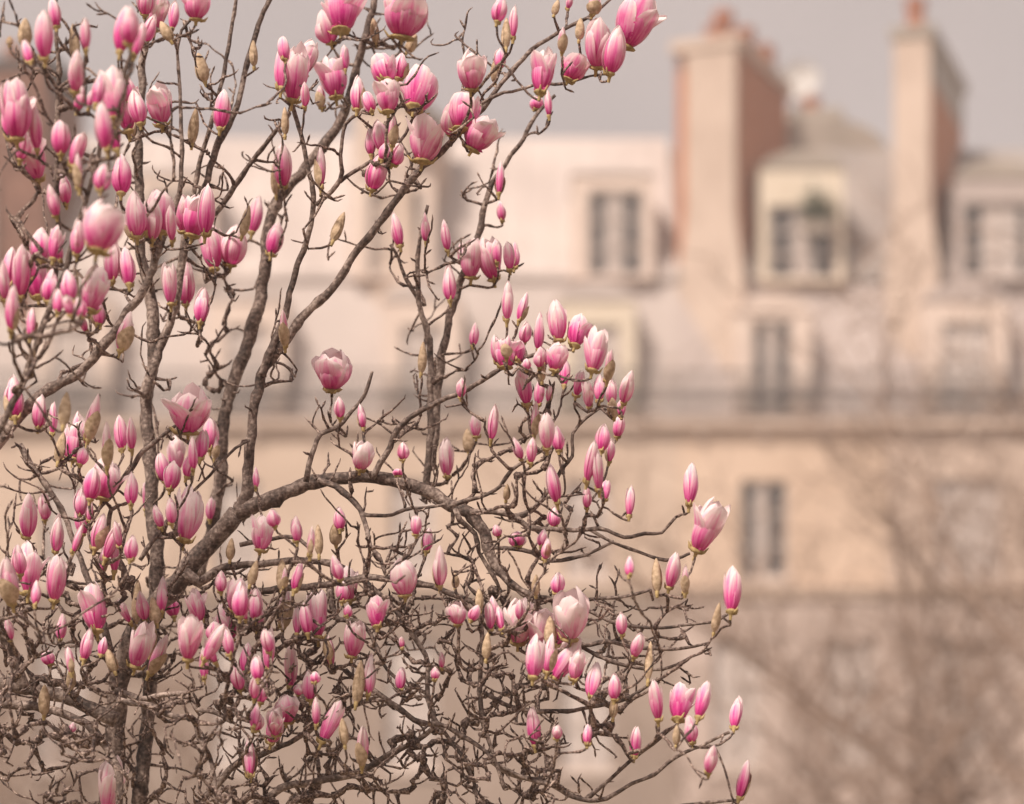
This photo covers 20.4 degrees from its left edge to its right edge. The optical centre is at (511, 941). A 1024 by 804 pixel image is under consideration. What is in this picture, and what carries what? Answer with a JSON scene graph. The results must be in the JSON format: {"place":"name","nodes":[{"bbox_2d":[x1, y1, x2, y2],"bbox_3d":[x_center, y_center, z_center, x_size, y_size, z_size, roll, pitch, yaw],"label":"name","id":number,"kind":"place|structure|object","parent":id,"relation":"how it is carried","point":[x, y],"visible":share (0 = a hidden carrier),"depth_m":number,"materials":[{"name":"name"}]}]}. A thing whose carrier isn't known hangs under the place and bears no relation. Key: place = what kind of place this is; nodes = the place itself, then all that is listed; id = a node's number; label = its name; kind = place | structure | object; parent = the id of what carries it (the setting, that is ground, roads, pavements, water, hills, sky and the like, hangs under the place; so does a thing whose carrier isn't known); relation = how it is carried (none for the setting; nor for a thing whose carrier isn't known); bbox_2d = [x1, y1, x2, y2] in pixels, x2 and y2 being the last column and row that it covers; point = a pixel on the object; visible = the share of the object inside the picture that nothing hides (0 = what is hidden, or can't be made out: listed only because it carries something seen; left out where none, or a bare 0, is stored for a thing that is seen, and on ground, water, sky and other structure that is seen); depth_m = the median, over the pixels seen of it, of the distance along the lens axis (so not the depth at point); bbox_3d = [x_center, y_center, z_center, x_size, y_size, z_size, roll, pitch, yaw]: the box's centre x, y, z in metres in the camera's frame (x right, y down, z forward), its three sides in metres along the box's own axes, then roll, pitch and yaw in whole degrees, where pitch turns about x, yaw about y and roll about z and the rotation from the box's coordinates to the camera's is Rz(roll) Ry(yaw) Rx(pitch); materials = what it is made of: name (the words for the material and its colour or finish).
{"place":"outdoors","nodes":[
{"label":"outdoors","id":0,"kind":"place"},
{"bbox_2d":[0,43,678,803],"bbox_3d":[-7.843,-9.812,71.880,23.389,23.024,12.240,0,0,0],"label":"apartment building","id":1,"kind":"structure","parent":0,"point":[584,219],"depth_m":66.10,"materials":[{"name":"stone"}]},
{"bbox_2d":[36,641,86,769],"bbox_3d":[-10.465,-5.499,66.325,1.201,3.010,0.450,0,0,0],"label":"window","id":2,"kind":"structure","parent":1,"relation":"in","point":[40,668],"depth_m":66.18,"materials":[{"name":"glass"}]},
{"bbox_2d":[41,481,84,577],"bbox_3d":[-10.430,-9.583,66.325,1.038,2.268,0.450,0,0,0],"label":"window","id":3,"kind":"structure","parent":1,"relation":"in","point":[66,497],"depth_m":66.16,"materials":[{"name":"glass"}]},
{"bbox_2d":[52,326,94,411],"bbox_3d":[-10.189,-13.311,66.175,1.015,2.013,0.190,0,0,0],"label":"window","id":4,"kind":"structure","parent":1,"relation":"in","point":[65,342],"depth_m":66.15,"materials":[{"name":"glass"}]},
{"bbox_2d":[148,191,203,275],"bbox_3d":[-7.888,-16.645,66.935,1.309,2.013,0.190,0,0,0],"label":"window","id":5,"kind":"structure","parent":1,"relation":"in","point":[169,255],"depth_m":66.93,"materials":[{"name":"glass"}]},
{"bbox_2d":[211,641,261,769],"bbox_3d":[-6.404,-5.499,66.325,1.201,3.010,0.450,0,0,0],"label":"window","id":6,"kind":"structure","parent":1,"relation":"in","point":[228,744],"depth_m":66.18,"materials":[{"name":"glass"}]},
{"bbox_2d":[216,481,259,577],"bbox_3d":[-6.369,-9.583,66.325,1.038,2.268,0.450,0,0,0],"label":"window","id":7,"kind":"structure","parent":1,"relation":"in","point":[246,553],"depth_m":66.18,"materials":[{"name":"glass"}]},
{"bbox_2d":[226,326,269,411],"bbox_3d":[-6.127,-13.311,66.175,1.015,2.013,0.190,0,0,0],"label":"window","id":8,"kind":"structure","parent":1,"relation":"in","point":[234,338],"depth_m":66.15,"materials":[{"name":"glass"}]},
{"bbox_2d":[368,191,423,275],"bbox_3d":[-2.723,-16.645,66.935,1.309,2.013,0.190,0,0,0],"label":"window","id":9,"kind":"structure","parent":1,"relation":"in","point":[419,195],"depth_m":66.84,"materials":[{"name":"paint"}]},
{"bbox_2d":[385,641,436,769],"bbox_3d":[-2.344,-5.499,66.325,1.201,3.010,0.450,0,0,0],"label":"window","id":10,"kind":"structure","parent":1,"relation":"in","point":[392,719],"depth_m":66.18,"materials":[{"name":"glass"}]},
{"bbox_2d":[390,481,434,577],"bbox_3d":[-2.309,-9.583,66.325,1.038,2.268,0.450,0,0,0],"label":"window","id":11,"kind":"structure","parent":1,"relation":"in","point":[396,503],"depth_m":66.18,"materials":[{"name":"glass"}]},
{"bbox_2d":[401,326,444,411],"bbox_3d":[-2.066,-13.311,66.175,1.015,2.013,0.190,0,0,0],"label":"window","id":12,"kind":"structure","parent":1,"relation":"in","point":[408,362],"depth_m":66.15,"materials":[{"name":"glass"}]},
{"bbox_2d":[560,641,611,769],"bbox_3d":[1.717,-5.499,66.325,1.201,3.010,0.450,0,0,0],"label":"window","id":13,"kind":"structure","parent":1,"relation":"in","point":[572,724],"depth_m":66.18,"materials":[{"name":"glass"}]},
{"bbox_2d":[565,481,609,577],"bbox_3d":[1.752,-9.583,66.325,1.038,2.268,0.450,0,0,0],"label":"window","id":14,"kind":"structure","parent":1,"relation":"in","point":[578,512],"depth_m":66.18,"materials":[{"name":"glass"}]},
{"bbox_2d":[576,326,619,411],"bbox_3d":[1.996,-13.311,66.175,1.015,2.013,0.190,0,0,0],"label":"window","id":15,"kind":"structure","parent":1,"relation":"in","point":[613,331],"depth_m":66.15,"materials":[{"name":"glass"}]},
{"bbox_2d":[588,191,643,275],"bbox_3d":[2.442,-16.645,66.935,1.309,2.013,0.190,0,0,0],"label":"window","id":16,"kind":"structure","parent":1,"relation":"in","point":[615,218],"depth_m":66.94,"materials":[{"name":"glass"}]},
{"bbox_2d":[0,0,1023,149],"label":"sky","id":17,"kind":"structure","parent":0,"point":[849,44],"materials":[{"name":"grey"}]},
{"bbox_2d":[668,9,888,803],"bbox_3d":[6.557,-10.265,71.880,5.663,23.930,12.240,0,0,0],"label":"apartment building","id":18,"kind":"structure","parent":0,"point":[749,155],"depth_m":66.37,"materials":[{"name":"stone"}]},
{"bbox_2d":[712,641,760,769],"bbox_3d":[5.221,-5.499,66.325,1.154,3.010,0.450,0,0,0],"label":"window","id":19,"kind":"structure","parent":18,"relation":"in","point":[722,679],"depth_m":66.18,"materials":[{"name":"glass"}]},
{"bbox_2d":[740,481,786,577],"bbox_3d":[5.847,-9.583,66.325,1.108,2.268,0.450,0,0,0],"label":"window","id":20,"kind":"structure","parent":18,"relation":"in","point":[758,534],"depth_m":66.52,"materials":[{"name":"glass"}]},
{"bbox_2d":[752,321,792,412],"bbox_3d":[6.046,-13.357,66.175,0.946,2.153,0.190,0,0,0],"label":"window","id":21,"kind":"structure","parent":18,"relation":"in","point":[767,355],"depth_m":66.16,"materials":[{"name":"glass"}]},
{"bbox_2d":[780,62,819,118],"bbox_3d":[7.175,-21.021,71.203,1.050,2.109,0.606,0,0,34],"label":"satellite dish","id":22,"kind":"object","parent":18,"relation":"attached to","point":[802,78],"visible":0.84,"depth_m":71.33,"materials":[{"name":"white paint"}]},
{"bbox_2d":[768,206,837,277],"bbox_3d":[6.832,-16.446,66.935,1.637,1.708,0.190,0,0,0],"label":"window","id":23,"kind":"structure","parent":18,"relation":"in","point":[786,237],"depth_m":67.01,"materials":[{"name":"paint"}]},
{"bbox_2d":[796,173,837,237],"bbox_3d":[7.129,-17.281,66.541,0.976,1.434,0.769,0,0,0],"label":"potted plant","id":24,"kind":"object","parent":18,"relation":"attached to","point":[818,210],"visible":0.96,"depth_m":66.46,"materials":[{"name":"green plant"}]},
{"bbox_2d":[826,641,874,769],"bbox_3d":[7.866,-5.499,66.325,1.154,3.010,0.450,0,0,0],"label":"window","id":25,"kind":"structure","parent":18,"relation":"in","point":[860,650],"depth_m":66.18,"materials":[{"name":"glass"}]},
{"bbox_2d":[864,0,1023,803],"bbox_3d":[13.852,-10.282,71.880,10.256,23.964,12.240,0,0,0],"label":"apartment building","id":26,"kind":"structure","parent":0,"point":[960,184],"depth_m":66.50,"materials":[{"name":"stone"}]},
{"bbox_2d":[940,641,988,769],"bbox_3d":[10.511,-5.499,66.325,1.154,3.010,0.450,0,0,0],"label":"window","id":27,"kind":"structure","parent":26,"relation":"in","point":[964,713],"depth_m":66.18,"materials":[{"name":"glass"}]},
{"bbox_2d":[942,323,988,411],"bbox_3d":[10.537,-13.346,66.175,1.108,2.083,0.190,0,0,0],"label":"window","id":28,"kind":"structure","parent":26,"relation":"in","point":[972,340],"depth_m":66.15,"materials":[{"name":"glass"}]},
{"bbox_2d":[934,479,1000,579],"bbox_3d":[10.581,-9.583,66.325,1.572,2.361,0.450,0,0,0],"label":"window","id":29,"kind":"structure","parent":26,"relation":"in","point":[971,535],"depth_m":66.18,"materials":[{"name":"glass"}]},
{"bbox_2d":[962,203,1023,276],"bbox_3d":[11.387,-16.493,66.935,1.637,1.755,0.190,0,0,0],"label":"window","id":30,"kind":"structure","parent":26,"relation":"in","point":[1008,223],"depth_m":66.93,"materials":[{"name":"glass"}]},
{"label":"ground","id":31,"kind":"structure","parent":0,"visible":0},
{"bbox_2d":[0,494,300,803],"bbox_3d":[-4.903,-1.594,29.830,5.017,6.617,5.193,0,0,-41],"label":"bare tree","id":32,"kind":"object","parent":31,"relation":"on","point":[66,781],"visible":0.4,"depth_m":29.62,"materials":[{"name":"brown plant"}]},
{"bbox_2d":[0,0,751,803],"bbox_3d":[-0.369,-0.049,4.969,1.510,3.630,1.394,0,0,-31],"label":"magnolia tree","id":33,"kind":"object","parent":31,"relation":"on","point":[554,642],"visible":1,"depth_m":4.93,"materials":[{"name":"pink plant"}]},
{"bbox_2d":[459,152,1023,803],"bbox_3d":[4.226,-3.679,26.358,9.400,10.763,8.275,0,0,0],"label":"bare tree","id":34,"kind":"object","parent":31,"relation":"on","point":[933,762],"visible":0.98,"depth_m":26.28,"materials":[{"name":"brown plant"}]},
{"bbox_2d":[555,252,1023,803],"bbox_3d":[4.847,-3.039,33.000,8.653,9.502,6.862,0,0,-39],"label":"bare tree","id":35,"kind":"object","parent":31,"relation":"on","point":[915,766],"visible":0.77,"depth_m":32.43,"materials":[{"name":"brown plant"}]},
{"bbox_2d":[617,650,996,803],"bbox_3d":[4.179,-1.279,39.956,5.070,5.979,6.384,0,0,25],"label":"bush","id":36,"kind":"object","parent":31,"relation":"on","point":[797,790],"visible":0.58,"depth_m":39.36,"materials":[{"name":"brown plant"}]}
]}

